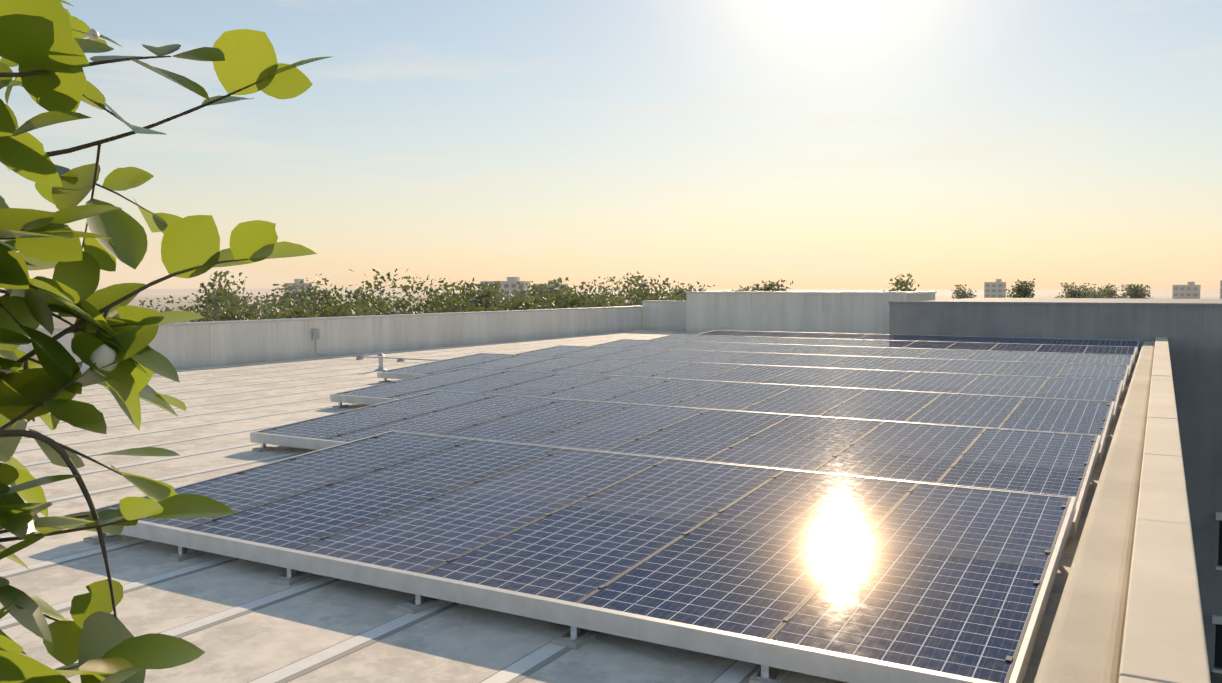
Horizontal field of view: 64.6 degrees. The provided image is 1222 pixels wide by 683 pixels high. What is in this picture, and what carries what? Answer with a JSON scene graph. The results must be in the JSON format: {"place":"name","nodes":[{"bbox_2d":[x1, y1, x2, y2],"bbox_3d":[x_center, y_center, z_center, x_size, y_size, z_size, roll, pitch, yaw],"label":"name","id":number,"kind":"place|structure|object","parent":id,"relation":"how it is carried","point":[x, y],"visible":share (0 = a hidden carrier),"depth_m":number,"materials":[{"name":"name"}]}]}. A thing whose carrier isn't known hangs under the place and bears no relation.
{"place":"outdoors","nodes":[
{"label":"outdoors","id":0,"kind":"place"},
{"bbox_2d":[284,279,311,301],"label":"building","id":1,"kind":"structure","parent":0,"point":[296,282],"depth_m":488.65,"materials":[{"name":"grey concrete"}]},
{"bbox_2d":[374,353,386,370],"bbox_3d":[-5.389,0.474,22.655,0.320,0.410,0.320,2,4,30],"label":"roof vent","id":2,"kind":"object","parent":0,"point":[381,367],"visible":0.98,"depth_m":22.61,"materials":[{"name":"silver metal"}]},
{"bbox_2d":[480,277,530,303],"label":"building","id":3,"kind":"structure","parent":0,"point":[510,284],"depth_m":470.35,"materials":[{"name":"grey concrete"}]},
{"bbox_2d":[535,280,567,294],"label":"building","id":4,"kind":"structure","parent":0,"point":[558,288],"depth_m":553.92,"materials":[{"name":"grey concrete"}]},
{"bbox_2d":[0,330,1139,682],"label":"roof slab","id":5,"kind":"structure","parent":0,"point":[464,644],"depth_m":6.20,"materials":[{"name":"grey concrete"}]},
{"bbox_2d":[0,289,1221,682],"bbox_3d":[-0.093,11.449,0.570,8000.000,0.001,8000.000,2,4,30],"label":"ground","id":6,"kind":"structure","parent":0,"point":[156,297],"depth_m":1400.11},
{"bbox_2d":[888,298,1221,673],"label":"parapet wall","id":7,"kind":"structure","parent":6,"relation":"on","point":[1191,329],"depth_m":28.89,"materials":[{"name":"grey concrete"}]},
{"bbox_3d":[-2.737,5.801,16.295,20.880,9.496,53.250,2,4,30],"label":"building wall","id":8,"kind":"object","parent":6,"relation":"on","visible":0},
{"bbox_2d":[0,330,759,682],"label":"roof seams","id":9,"kind":"object","parent":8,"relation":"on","point":[550,652],"visible":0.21,"depth_m":6.46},
{"bbox_2d":[0,306,642,373],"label":"parapet wall","id":10,"kind":"structure","parent":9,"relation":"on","point":[190,344],"depth_m":28.38,"materials":[{"name":"grey concrete"}]},
{"bbox_2d":[311,329,439,361],"bbox_3d":[-5.448,0.138,25.318,6.448,0.780,0.220,2,4,30],"label":"conduit run","id":11,"kind":"object","parent":9,"relation":"on","point":[315,334],"visible":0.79,"depth_m":26.17,"materials":[{"name":"grey metal"}]},
{"bbox_2d":[83,330,1138,682],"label":"solar array","id":12,"kind":"object","parent":9,"relation":"on","point":[865,508],"visible":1,"depth_m":7.74,"materials":[{"name":"blue glass"}]},
{"bbox_2d":[685,291,936,333],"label":"block wall","id":13,"kind":"structure","parent":9,"relation":"on","point":[861,312],"depth_m":39.13,"materials":[{"name":"grey concrete"}]},
{"bbox_2d":[1034,341,1154,682],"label":"kerb wall","id":14,"kind":"structure","parent":9,"relation":"on","point":[1084,643],"depth_m":5.61,"materials":[{"name":"paint"}]},
{"bbox_2d":[1118,337,1210,682],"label":"cap","id":15,"kind":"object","parent":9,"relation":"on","point":[1164,640],"depth_m":5.17,"materials":[{"name":"concrete"}]},
{"bbox_3d":[-1.209,1.687,0.765,0.840,0.470,0.840,2,4,30],"label":"planter","id":16,"kind":"object","parent":9,"relation":"on","visible":0},
{"bbox_2d":[0,0,329,682],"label":"tree","id":17,"kind":"object","parent":16,"relation":"in","point":[45,46],"visible":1,"depth_m":0.66,"materials":[{"name":"green plant"}]},
{"bbox_2d":[642,300,685,330],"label":"parapet wall","id":18,"kind":"structure","parent":8,"relation":"on","point":[663,315],"depth_m":43.37,"materials":[{"name":"grey concrete"}]},
{"bbox_2d":[0,0,1221,289],"label":"sky","id":19,"kind":"structure","parent":0,"point":[725,144],"materials":[{"name":"blue"}]},
{"bbox_2d":[139,268,1150,322],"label":"tree line","id":20,"kind":"object","parent":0,"point":[217,306],"visible":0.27,"depth_m":77.60,"materials":[{"name":"green plant"}]},
{"bbox_2d":[984,279,1005,297],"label":"building","id":21,"kind":"structure","parent":0,"point":[997,289],"depth_m":645.86,"materials":[{"name":"grey concrete"}]},
{"bbox_2d":[1172,282,1200,298],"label":"building","id":22,"kind":"structure","parent":0,"point":[1190,290],"depth_m":647.90,"materials":[{"name":"grey concrete"}]},
{"bbox_2d":[1220,280,1221,298],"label":"building","id":23,"kind":"structure","parent":0,"point":[1220,289],"depth_m":588.58,"materials":[{"name":"grey concrete"}]}
]}

